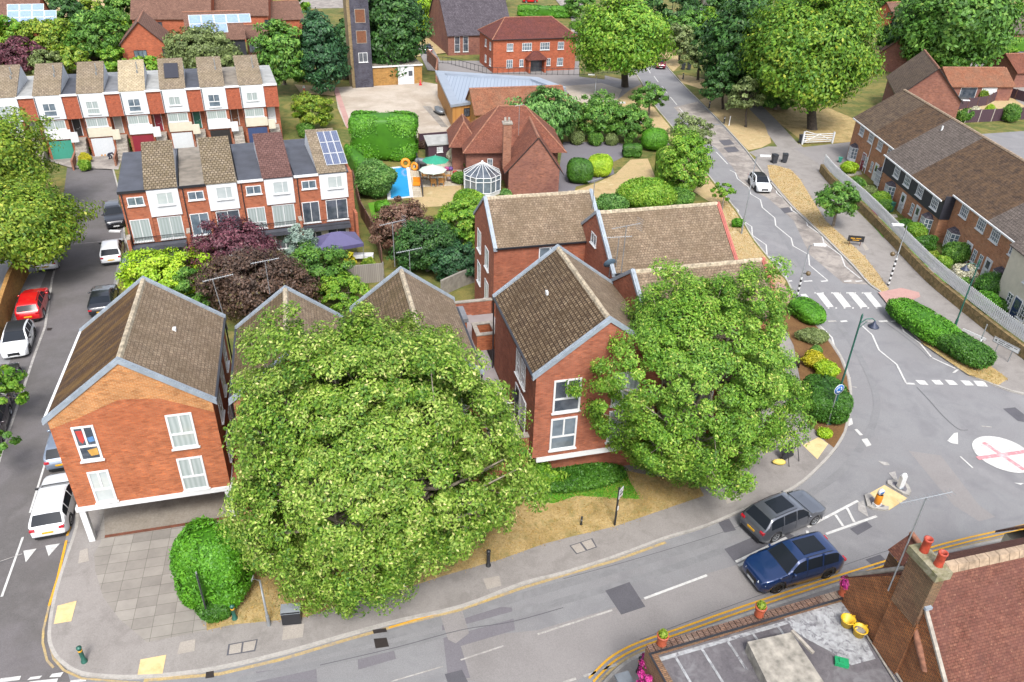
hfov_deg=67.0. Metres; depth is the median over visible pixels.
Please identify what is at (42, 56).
broadleaf tree
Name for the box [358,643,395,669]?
road patch
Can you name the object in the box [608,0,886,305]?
road
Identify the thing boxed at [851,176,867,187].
shrub
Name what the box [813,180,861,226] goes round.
broadleaf tree
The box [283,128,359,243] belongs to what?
town house
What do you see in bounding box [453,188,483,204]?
shrub
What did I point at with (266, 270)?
tv aerial
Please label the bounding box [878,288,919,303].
pink paving
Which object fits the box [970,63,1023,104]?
close road
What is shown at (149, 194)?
town house
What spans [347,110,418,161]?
clipped hedge
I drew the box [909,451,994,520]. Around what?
road patch
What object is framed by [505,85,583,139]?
broadleaf tree
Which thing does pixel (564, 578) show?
road seams
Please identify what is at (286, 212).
patio window
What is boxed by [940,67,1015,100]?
garage
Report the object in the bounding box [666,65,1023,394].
kerb
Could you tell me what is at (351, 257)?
conifer
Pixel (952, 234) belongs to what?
bay window
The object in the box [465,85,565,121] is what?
station wing
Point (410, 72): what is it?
door
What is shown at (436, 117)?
drill yard
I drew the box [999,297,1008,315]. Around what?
shrub
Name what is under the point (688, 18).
broadleaf tree
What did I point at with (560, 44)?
window
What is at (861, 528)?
road patch
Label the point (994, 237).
window
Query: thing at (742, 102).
broadleaf tree
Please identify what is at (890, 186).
bay window
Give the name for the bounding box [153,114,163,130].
door
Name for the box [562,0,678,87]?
broadleaf tree
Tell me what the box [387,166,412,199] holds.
swimming pool
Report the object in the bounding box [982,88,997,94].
garage door
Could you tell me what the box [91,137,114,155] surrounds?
garage door
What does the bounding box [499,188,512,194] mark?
shrub
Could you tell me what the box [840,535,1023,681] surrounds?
gabled shop
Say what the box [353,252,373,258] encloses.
raised planter
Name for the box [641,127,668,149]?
shrub
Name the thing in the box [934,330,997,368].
clipped hedge
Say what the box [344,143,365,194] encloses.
clipped hedge
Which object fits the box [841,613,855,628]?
bucket
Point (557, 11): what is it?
clipped hedge
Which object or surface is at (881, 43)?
broadleaf tree
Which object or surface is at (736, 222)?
shrub
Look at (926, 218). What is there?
bay window
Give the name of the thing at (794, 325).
flower bed
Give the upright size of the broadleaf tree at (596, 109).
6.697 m
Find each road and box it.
[0,226,1023,681]
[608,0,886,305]
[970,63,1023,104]
[983,131,1023,158]
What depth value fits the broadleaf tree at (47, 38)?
125.57 m
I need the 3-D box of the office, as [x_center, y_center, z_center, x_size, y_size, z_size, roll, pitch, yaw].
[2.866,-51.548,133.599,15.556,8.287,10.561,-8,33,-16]
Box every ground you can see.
[2,0,1023,199]
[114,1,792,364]
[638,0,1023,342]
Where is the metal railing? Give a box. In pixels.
[427,56,619,74]
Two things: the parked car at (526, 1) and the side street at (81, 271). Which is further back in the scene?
the parked car at (526, 1)
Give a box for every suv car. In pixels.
[740,490,825,542]
[742,531,846,593]
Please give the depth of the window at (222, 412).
39.29 m
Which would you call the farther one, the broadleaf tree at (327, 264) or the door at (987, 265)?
the door at (987, 265)
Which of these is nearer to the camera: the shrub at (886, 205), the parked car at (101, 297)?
the parked car at (101, 297)
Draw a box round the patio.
[416,161,461,186]
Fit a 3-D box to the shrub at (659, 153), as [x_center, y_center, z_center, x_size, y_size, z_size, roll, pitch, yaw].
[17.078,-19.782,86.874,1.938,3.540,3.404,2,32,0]
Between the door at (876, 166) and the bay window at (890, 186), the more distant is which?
the door at (876, 166)
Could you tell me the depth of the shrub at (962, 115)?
111.80 m
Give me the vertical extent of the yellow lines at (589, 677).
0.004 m
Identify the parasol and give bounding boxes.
[419,164,446,185]
[422,154,448,164]
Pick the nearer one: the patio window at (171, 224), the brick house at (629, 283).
the brick house at (629, 283)
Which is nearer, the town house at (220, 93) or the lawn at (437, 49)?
the town house at (220, 93)
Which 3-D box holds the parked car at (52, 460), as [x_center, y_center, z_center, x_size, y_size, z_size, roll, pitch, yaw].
[-26.096,5.758,45.219,2.098,1.456,4.340,-8,33,-16]
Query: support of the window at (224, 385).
in the brick house at (138, 410)
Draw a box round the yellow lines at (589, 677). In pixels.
[48,524,1023,681]
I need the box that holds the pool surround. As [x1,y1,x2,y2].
[397,165,421,197]
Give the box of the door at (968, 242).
[964,240,972,263]
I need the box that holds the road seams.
[0,322,960,664]
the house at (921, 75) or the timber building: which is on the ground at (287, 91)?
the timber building
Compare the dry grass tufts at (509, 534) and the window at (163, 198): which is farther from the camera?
the window at (163, 198)
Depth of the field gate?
100.89 m
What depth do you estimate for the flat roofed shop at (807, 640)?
29.61 m
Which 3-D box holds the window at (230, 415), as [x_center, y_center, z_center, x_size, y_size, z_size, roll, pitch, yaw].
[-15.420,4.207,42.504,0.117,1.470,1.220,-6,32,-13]
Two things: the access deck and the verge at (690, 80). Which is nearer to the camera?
the access deck
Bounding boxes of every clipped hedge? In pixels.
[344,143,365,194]
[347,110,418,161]
[517,4,570,17]
[885,297,961,346]
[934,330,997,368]
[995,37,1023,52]
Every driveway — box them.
[558,142,622,191]
[794,142,849,172]
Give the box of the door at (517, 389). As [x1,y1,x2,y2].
[514,382,520,418]
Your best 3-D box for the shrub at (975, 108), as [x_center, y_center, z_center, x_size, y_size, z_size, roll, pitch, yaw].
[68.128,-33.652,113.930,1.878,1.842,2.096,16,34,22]
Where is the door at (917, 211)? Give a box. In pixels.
[912,205,921,221]
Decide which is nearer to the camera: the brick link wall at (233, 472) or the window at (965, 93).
the brick link wall at (233, 472)
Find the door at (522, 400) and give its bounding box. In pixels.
[519,393,525,431]
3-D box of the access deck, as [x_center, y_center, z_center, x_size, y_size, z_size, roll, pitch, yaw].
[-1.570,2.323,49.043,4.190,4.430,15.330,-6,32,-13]
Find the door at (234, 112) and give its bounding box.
[230,109,239,124]
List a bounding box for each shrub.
[77,159,91,170]
[78,152,92,160]
[121,253,146,265]
[194,599,231,623]
[296,122,314,137]
[353,157,397,198]
[360,256,375,264]
[374,200,391,211]
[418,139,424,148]
[446,148,451,161]
[451,171,463,183]
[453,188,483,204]
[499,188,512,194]
[507,458,570,496]
[517,462,627,493]
[566,157,593,183]
[568,131,584,144]
[587,132,603,145]
[588,153,612,176]
[596,193,629,209]
[605,132,618,145]
[615,176,677,207]
[622,143,642,157]
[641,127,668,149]
[654,147,668,178]
[671,187,695,204]
[731,218,745,226]
[787,296,826,324]
[794,327,829,344]
[800,349,828,367]
[800,373,853,424]
[810,345,822,352]
[813,359,840,376]
[816,426,832,438]
[839,161,859,173]
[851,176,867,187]
[863,185,878,194]
[871,190,891,200]
[878,199,892,211]
[898,218,912,227]
[904,222,928,237]
[915,235,938,250]
[924,250,939,261]
[935,55,969,67]
[937,255,952,268]
[941,241,971,263]
[950,263,978,282]
[953,276,970,289]
[956,108,974,121]
[967,46,1009,58]
[968,290,1002,312]
[971,106,980,109]
[973,271,1002,294]
[979,89,988,96]
[985,103,996,108]
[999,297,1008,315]
[1002,103,1021,121]
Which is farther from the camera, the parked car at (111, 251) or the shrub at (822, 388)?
the parked car at (111, 251)
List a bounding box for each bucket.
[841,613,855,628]
[853,622,868,638]
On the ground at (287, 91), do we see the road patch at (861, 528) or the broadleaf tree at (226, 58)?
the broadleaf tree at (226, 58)
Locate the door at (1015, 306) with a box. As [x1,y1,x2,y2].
[1008,295,1023,321]
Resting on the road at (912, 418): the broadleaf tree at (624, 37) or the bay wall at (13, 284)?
the bay wall at (13, 284)
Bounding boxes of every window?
[0,105,12,119]
[42,103,58,117]
[43,120,67,130]
[70,425,104,463]
[85,101,100,114]
[85,117,108,127]
[86,469,118,505]
[126,196,145,207]
[127,98,142,112]
[127,115,149,125]
[129,218,154,243]
[133,50,146,57]
[155,191,175,206]
[157,215,185,240]
[163,247,184,255]
[164,412,200,450]
[167,112,188,122]
[168,96,181,105]
[176,455,210,492]
[187,190,205,201]
[189,212,211,236]
[206,110,227,120]
[207,94,221,107]
[215,186,233,200]
[216,209,239,229]
[217,389,225,424]
[220,362,227,397]
[223,340,229,372]
[226,429,232,462]
[228,404,233,431]
[244,108,264,117]
[245,185,262,195]
[246,92,258,101]
[247,207,267,228]
[249,43,254,52]
[272,180,289,194]
[272,204,295,227]
[275,235,292,249]
[301,180,316,190]
[302,201,321,223]
[313,231,321,237]
[325,198,348,221]
[327,175,343,189]
[328,228,346,232]
[358,52,367,62]
[436,147,442,152]
[454,36,459,52]
[463,36,467,51]
[464,108,469,116]
[476,227,480,254]
[476,259,480,286]
[483,245,488,272]
[484,278,487,297]
[487,159,492,165]
[506,43,512,51]
[506,60,512,66]
[514,348,520,381]
[519,59,522,66]
[519,358,525,391]
[522,43,531,50]
[539,246,553,257]
[540,42,549,50]
[546,58,550,65]
[548,415,577,452]
[551,377,581,415]
[557,42,563,49]
[557,58,562,65]
[589,231,596,248]
[605,410,631,443]
[609,370,640,407]
[693,391,713,411]
[847,143,858,161]
[858,126,864,137]
[867,133,873,144]
[869,161,873,172]
[874,166,882,185]
[876,140,883,151]
[884,181,895,198]
[892,166,900,179]
[902,174,911,188]
[908,203,914,216]
[914,184,923,199]
[919,212,933,234]
[928,196,939,211]
[942,226,959,245]
[958,204,969,220]
[959,88,977,99]
[969,249,977,262]
[974,217,986,234]
[975,254,983,269]
[988,228,1000,245]
[993,266,1004,273]
[1005,292,1013,308]
[1006,247,1012,256]
[1014,303,1023,322]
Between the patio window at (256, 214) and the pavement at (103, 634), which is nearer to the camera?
the pavement at (103, 634)
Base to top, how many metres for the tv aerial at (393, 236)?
3.410 m
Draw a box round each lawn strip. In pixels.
[534,470,639,502]
[831,170,1003,327]
[918,257,951,282]
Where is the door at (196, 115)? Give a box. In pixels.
[192,111,202,127]
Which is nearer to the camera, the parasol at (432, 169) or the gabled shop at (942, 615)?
the gabled shop at (942, 615)
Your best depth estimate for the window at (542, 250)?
53.68 m
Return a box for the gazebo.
[313,231,363,258]
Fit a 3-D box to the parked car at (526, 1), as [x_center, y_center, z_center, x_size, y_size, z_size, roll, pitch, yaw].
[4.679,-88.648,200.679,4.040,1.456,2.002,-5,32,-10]
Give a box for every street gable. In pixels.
[847,531,920,576]
[995,525,1023,541]
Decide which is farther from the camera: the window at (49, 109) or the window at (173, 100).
the window at (173, 100)
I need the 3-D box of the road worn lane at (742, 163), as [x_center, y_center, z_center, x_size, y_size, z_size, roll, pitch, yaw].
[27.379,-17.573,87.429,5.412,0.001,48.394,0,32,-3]
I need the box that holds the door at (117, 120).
[113,116,124,132]
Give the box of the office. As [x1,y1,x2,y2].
[477,16,578,72]
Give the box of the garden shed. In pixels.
[423,134,449,157]
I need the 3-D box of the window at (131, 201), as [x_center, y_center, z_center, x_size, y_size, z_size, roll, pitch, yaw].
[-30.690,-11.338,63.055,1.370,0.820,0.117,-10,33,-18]
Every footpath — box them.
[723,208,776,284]
[749,146,828,191]
[750,98,799,146]
[846,171,861,175]
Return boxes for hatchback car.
[655,58,665,68]
[747,172,771,191]
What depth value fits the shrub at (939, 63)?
139.88 m
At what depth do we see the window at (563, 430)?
41.91 m
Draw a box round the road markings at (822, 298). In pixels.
[0,68,1022,681]
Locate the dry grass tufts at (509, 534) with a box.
[202,471,699,628]
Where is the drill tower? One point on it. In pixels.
(357, 30)
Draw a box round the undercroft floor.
[104,491,224,537]
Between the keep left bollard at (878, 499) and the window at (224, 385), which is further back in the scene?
the keep left bollard at (878, 499)
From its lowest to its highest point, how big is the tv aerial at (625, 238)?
3.810 m
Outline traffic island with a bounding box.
[864,479,910,510]
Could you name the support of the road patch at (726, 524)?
on the road at (912, 418)
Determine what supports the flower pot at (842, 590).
on the flat roofed shop at (807, 640)
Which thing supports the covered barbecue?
on the patio
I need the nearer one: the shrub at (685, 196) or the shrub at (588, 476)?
the shrub at (588, 476)
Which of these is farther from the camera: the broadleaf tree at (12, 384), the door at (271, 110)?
the door at (271, 110)
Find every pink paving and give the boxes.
[775,282,790,302]
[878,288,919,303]
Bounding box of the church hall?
[428,0,508,55]
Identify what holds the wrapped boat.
on the drill yard at (415, 98)
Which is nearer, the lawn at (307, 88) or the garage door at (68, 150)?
the garage door at (68, 150)
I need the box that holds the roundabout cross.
[977,442,1023,469]
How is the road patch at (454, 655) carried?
on the road at (912, 418)
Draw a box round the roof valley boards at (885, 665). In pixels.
[856,620,902,681]
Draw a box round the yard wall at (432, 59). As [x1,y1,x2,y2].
[426,48,437,82]
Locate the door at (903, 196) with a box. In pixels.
[897,192,906,213]
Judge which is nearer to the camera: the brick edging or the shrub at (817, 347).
the brick edging
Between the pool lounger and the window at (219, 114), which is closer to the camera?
the pool lounger
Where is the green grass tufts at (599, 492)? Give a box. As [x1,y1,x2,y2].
[543,470,642,502]
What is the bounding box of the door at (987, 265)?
[980,257,992,277]
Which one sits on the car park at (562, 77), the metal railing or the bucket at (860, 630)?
the metal railing
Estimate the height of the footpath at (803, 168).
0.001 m
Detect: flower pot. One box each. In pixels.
[656,628,668,647]
[754,600,766,618]
[838,576,849,596]
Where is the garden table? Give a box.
[428,173,445,182]
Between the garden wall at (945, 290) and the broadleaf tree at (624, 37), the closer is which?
the garden wall at (945, 290)
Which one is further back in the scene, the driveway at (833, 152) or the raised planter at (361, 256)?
the driveway at (833, 152)
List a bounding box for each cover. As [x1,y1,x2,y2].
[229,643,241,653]
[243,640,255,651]
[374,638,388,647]
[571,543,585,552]
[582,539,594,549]
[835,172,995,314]
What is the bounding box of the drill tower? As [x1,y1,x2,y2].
[343,0,373,87]
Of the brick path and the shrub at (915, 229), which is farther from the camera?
the brick path
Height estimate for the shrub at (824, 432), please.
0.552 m
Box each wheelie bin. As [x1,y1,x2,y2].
[770,153,778,162]
[781,153,788,162]
[798,134,806,142]
[889,201,896,211]
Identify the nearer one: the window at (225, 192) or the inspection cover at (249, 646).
the inspection cover at (249, 646)
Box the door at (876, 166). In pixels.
[871,163,878,180]
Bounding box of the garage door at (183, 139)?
[171,132,194,148]
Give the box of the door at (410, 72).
[407,69,413,83]
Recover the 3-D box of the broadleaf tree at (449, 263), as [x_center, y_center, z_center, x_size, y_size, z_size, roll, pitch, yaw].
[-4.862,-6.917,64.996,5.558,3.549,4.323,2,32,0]
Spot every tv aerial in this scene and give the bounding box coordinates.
[203,273,232,329]
[251,258,277,292]
[380,214,406,266]
[397,247,421,271]
[587,177,599,208]
[606,235,631,264]
[613,219,643,272]
[887,490,951,590]
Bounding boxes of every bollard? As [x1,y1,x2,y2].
[76,645,87,663]
[229,604,237,620]
[486,549,490,567]
[872,488,884,507]
[896,473,907,489]
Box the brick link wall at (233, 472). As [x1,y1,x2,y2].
[232,419,250,508]
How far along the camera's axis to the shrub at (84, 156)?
86.95 m
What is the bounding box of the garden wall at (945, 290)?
[819,164,1023,359]
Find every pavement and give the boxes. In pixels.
[51,324,849,674]
[605,68,668,143]
[608,541,1000,681]
[754,144,1023,391]
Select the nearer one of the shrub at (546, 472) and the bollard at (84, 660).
the bollard at (84, 660)
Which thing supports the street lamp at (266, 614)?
on the pavement at (103, 634)
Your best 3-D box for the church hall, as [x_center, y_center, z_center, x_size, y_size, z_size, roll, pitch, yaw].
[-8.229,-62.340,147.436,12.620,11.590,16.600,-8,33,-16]
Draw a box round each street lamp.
[109,230,128,250]
[251,576,270,626]
[741,155,770,233]
[796,243,825,297]
[828,314,878,424]
[887,223,906,285]
[954,260,979,324]
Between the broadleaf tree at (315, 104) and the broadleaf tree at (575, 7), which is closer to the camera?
the broadleaf tree at (315, 104)
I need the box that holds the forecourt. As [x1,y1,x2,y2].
[94,497,237,641]
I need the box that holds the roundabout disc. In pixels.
[972,436,1023,472]
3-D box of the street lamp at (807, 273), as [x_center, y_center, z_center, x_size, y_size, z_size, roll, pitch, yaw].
[24.073,-5.433,62.505,1.355,5.227,0.400,2,32,0]
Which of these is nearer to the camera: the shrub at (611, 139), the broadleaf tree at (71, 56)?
the shrub at (611, 139)
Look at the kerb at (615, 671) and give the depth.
37.22 m
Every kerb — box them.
[47,70,851,679]
[603,538,1001,681]
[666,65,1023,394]
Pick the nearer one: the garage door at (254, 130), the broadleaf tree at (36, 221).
the broadleaf tree at (36, 221)
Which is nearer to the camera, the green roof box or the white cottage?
the green roof box
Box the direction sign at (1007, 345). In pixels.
[993,336,1019,361]
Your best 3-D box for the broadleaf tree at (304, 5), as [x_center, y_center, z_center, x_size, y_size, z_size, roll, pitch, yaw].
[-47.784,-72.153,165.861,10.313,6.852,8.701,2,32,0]
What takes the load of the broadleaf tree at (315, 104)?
on the ground at (289, 132)
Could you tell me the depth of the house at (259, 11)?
145.91 m
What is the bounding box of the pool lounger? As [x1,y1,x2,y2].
[413,177,419,185]
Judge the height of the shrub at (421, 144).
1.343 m
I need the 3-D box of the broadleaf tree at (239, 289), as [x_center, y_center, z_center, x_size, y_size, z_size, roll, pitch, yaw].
[-18.965,-4.387,57.672,9.886,6.115,6.918,2,32,0]
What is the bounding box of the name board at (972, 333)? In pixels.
[962,328,985,340]
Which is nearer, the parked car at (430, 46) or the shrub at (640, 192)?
the shrub at (640, 192)
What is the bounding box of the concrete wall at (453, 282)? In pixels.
[440,268,474,292]
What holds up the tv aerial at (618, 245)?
attached to the brick house at (693, 233)
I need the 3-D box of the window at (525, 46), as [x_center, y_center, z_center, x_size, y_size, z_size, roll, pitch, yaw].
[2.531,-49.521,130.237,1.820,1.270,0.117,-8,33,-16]
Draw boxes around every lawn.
[47,0,124,16]
[295,84,334,95]
[368,199,387,218]
[411,185,460,206]
[414,31,445,56]
[575,158,654,197]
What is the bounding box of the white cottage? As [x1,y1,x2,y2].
[997,238,1023,328]
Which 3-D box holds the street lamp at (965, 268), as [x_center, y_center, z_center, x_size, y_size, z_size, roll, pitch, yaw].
[34.216,-3.519,59.092,1.310,6.097,0.660,2,32,0]
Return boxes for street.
[0,167,120,681]
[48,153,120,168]
[299,0,342,8]
[556,0,582,56]
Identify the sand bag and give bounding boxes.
[772,459,785,464]
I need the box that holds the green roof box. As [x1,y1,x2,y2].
[834,656,848,668]
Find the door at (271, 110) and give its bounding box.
[267,107,276,122]
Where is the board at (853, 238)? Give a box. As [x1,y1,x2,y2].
[847,235,864,245]
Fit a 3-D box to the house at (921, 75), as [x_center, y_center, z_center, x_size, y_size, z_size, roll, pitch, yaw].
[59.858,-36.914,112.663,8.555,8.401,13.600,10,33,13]
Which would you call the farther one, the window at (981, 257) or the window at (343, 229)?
the window at (343, 229)
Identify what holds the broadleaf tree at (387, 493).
on the verge at (563, 510)
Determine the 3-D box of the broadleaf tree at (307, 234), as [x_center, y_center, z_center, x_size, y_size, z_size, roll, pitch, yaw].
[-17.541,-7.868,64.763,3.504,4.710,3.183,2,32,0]
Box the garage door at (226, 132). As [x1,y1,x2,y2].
[210,129,231,143]
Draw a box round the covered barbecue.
[415,158,426,167]
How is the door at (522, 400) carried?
in the brick house at (561, 316)
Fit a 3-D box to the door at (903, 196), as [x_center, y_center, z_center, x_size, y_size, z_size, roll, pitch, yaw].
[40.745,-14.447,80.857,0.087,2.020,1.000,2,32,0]
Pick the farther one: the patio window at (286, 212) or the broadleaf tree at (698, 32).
the broadleaf tree at (698, 32)
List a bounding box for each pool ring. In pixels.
[400,158,410,167]
[411,162,417,170]
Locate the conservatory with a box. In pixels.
[464,160,500,195]
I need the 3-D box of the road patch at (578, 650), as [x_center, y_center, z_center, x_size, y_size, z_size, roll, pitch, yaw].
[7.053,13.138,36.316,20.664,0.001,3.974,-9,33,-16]
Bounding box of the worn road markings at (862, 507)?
[0,107,990,681]
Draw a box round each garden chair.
[431,178,436,186]
[438,178,443,185]
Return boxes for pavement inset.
[54,601,75,623]
[78,548,88,562]
[138,655,165,674]
[177,639,194,653]
[227,639,257,654]
[282,624,303,639]
[483,576,500,588]
[569,538,596,553]
[725,493,738,503]
[803,437,827,458]
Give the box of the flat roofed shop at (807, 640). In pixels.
[614,590,899,681]
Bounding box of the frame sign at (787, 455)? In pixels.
[780,441,798,466]
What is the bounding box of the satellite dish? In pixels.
[603,259,615,276]
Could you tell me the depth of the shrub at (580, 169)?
84.75 m
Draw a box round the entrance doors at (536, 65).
[531,60,541,70]
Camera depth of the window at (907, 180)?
79.67 m
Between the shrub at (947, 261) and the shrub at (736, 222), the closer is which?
the shrub at (947, 261)
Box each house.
[0,0,56,51]
[0,64,49,167]
[32,63,91,169]
[41,276,236,541]
[76,61,131,165]
[117,59,169,151]
[117,140,189,260]
[119,10,170,67]
[130,0,213,40]
[157,58,208,148]
[177,136,244,263]
[182,10,254,55]
[195,56,246,143]
[214,0,270,41]
[228,285,355,514]
[230,132,300,249]
[233,55,282,142]
[244,24,267,54]
[271,0,304,35]
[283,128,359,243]
[349,266,484,483]
[446,105,566,194]
[473,188,597,315]
[492,244,669,467]
[581,201,737,278]
[610,257,783,336]
[655,329,768,473]
[847,89,926,171]
[864,102,951,185]
[876,1,900,26]
[876,39,912,71]
[877,117,983,213]
[882,49,962,117]
[902,136,1022,242]
[941,159,1023,265]
[974,203,1023,277]
[984,53,1023,87]
[1008,12,1023,36]
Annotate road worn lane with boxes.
[674,102,719,123]
[699,125,866,283]
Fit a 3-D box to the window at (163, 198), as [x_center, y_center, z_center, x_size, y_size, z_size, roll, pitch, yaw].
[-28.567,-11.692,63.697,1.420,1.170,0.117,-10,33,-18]
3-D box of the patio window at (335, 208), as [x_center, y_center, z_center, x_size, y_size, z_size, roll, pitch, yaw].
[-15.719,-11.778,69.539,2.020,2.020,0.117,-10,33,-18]
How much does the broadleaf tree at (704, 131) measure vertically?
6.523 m
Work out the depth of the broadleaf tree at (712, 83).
109.92 m
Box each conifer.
[296,7,352,94]
[344,252,356,265]
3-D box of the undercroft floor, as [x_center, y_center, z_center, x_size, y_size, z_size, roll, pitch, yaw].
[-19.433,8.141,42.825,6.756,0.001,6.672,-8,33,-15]
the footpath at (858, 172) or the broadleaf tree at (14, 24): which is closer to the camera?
the footpath at (858, 172)
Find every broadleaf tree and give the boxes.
[0,14,34,52]
[0,16,99,61]
[0,34,45,71]
[0,106,64,186]
[0,172,105,273]
[0,364,29,404]
[0,430,22,455]
[27,49,68,73]
[44,0,83,21]
[55,45,90,72]
[59,6,131,58]
[79,0,106,17]
[95,0,132,25]
[96,45,126,71]
[107,17,127,56]
[115,246,225,295]
[129,55,157,70]
[156,20,239,68]
[172,265,221,305]
[184,213,283,274]
[186,244,325,320]
[200,43,243,66]
[215,300,551,619]
[246,18,308,85]
[281,223,321,257]
[289,239,355,297]
[290,90,333,126]
[298,0,311,13]
[315,271,370,311]
[334,18,345,52]
[342,48,348,73]
[368,0,434,77]
[368,195,434,249]
[385,216,464,271]
[414,0,431,30]
[425,238,474,281]
[433,196,479,253]
[505,85,583,139]
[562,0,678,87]
[562,254,818,500]
[563,0,596,17]
[568,12,591,37]
[575,88,624,134]
[608,103,654,142]
[628,81,670,115]
[643,0,701,23]
[656,123,714,190]
[665,8,704,46]
[665,22,694,60]
[665,111,716,148]
[675,39,711,79]
[679,0,728,21]
[689,23,721,56]
[693,0,777,99]
[696,6,732,27]
[699,65,740,108]
[710,182,736,209]
[724,76,766,126]
[734,0,889,130]
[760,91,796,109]
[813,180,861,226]
[872,0,889,12]
[875,0,899,8]
[876,25,891,47]
[881,0,948,45]
[889,0,1023,66]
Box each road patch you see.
[256,669,316,681]
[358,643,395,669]
[441,611,468,642]
[442,605,514,677]
[445,670,467,681]
[461,565,843,681]
[606,582,644,614]
[719,139,733,145]
[719,519,735,532]
[724,146,738,152]
[725,534,793,561]
[780,207,792,212]
[851,521,871,534]
[866,555,884,566]
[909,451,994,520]
[1004,407,1023,421]
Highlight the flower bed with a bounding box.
[784,308,848,446]
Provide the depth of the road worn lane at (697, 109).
113.75 m
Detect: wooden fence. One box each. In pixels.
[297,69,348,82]
[337,262,384,283]
[352,169,382,262]
[415,152,422,195]
[418,131,446,148]
[958,88,1023,109]
[964,107,1023,122]
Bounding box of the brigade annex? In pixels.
[372,54,422,85]
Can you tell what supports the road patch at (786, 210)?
on the road worn lane at (742, 163)
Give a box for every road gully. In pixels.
[205,671,213,677]
[373,628,386,633]
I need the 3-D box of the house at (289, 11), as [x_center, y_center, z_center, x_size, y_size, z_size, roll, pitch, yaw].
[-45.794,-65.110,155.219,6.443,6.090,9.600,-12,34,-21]
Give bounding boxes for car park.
[419,43,629,94]
[565,83,621,104]
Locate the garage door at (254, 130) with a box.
[248,127,267,142]
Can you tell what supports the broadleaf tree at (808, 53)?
on the grass at (869, 96)
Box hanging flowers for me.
[636,653,652,681]
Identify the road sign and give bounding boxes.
[195,571,205,608]
[614,486,623,525]
[827,384,843,424]
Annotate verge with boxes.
[206,471,703,629]
[617,85,785,284]
[660,50,679,70]
[677,75,705,88]
[700,96,770,149]
[757,96,855,143]
[767,165,888,290]
[917,336,1007,384]
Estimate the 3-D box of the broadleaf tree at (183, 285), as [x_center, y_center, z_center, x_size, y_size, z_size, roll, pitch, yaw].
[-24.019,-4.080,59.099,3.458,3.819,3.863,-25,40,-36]
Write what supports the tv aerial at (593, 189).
attached to the brick house at (516, 235)
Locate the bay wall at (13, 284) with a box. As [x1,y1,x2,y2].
[0,260,28,339]
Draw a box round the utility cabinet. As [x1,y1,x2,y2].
[280,603,301,624]
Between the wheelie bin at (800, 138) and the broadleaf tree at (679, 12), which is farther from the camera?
the broadleaf tree at (679, 12)
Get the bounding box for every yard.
[336,82,450,137]
[423,106,447,126]
[960,98,1023,110]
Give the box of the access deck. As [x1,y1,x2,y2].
[455,298,529,480]
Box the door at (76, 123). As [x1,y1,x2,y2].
[71,119,83,135]
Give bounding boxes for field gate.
[801,131,835,144]
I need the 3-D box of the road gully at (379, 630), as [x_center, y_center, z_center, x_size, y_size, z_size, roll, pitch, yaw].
[-6.050,13.261,35.387,0.655,0.001,0.220,-5,32,-10]
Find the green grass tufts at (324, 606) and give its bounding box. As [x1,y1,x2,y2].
[276,193,823,617]
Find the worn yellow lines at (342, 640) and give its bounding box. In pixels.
[41,536,1002,681]
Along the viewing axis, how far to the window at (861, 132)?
92.92 m
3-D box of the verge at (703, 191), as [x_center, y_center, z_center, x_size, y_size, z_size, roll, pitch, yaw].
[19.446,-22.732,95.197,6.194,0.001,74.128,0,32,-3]
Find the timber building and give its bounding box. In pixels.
[435,70,565,124]
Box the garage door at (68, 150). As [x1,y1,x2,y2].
[49,140,73,158]
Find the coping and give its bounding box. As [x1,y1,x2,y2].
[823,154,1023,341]
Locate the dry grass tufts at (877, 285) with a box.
[712,165,1007,384]
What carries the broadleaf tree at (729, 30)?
on the grass at (869, 96)
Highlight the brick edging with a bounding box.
[104,516,229,537]
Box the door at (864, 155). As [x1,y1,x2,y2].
[859,152,866,170]
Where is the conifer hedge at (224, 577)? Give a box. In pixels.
[168,514,254,609]
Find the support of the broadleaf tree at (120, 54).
on the ground at (287, 91)
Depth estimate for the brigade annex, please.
121.40 m
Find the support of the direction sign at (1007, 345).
on the pavement at (905, 275)
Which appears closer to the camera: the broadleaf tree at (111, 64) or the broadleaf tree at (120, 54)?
the broadleaf tree at (111, 64)
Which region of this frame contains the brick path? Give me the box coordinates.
[333,87,348,127]
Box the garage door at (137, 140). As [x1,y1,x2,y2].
[132,134,153,151]
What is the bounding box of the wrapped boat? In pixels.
[433,106,444,114]
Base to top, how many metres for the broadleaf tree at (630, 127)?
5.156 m
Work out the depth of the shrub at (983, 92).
122.72 m
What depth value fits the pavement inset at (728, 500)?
43.30 m
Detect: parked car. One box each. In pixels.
[0,319,35,357]
[0,362,21,402]
[0,396,11,442]
[15,287,49,320]
[28,472,75,539]
[34,248,60,271]
[43,430,63,471]
[87,284,118,316]
[98,238,124,264]
[101,199,125,227]
[423,44,432,53]
[522,0,537,2]
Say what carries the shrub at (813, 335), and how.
on the flower bed
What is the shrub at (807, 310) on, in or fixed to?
on the flower bed

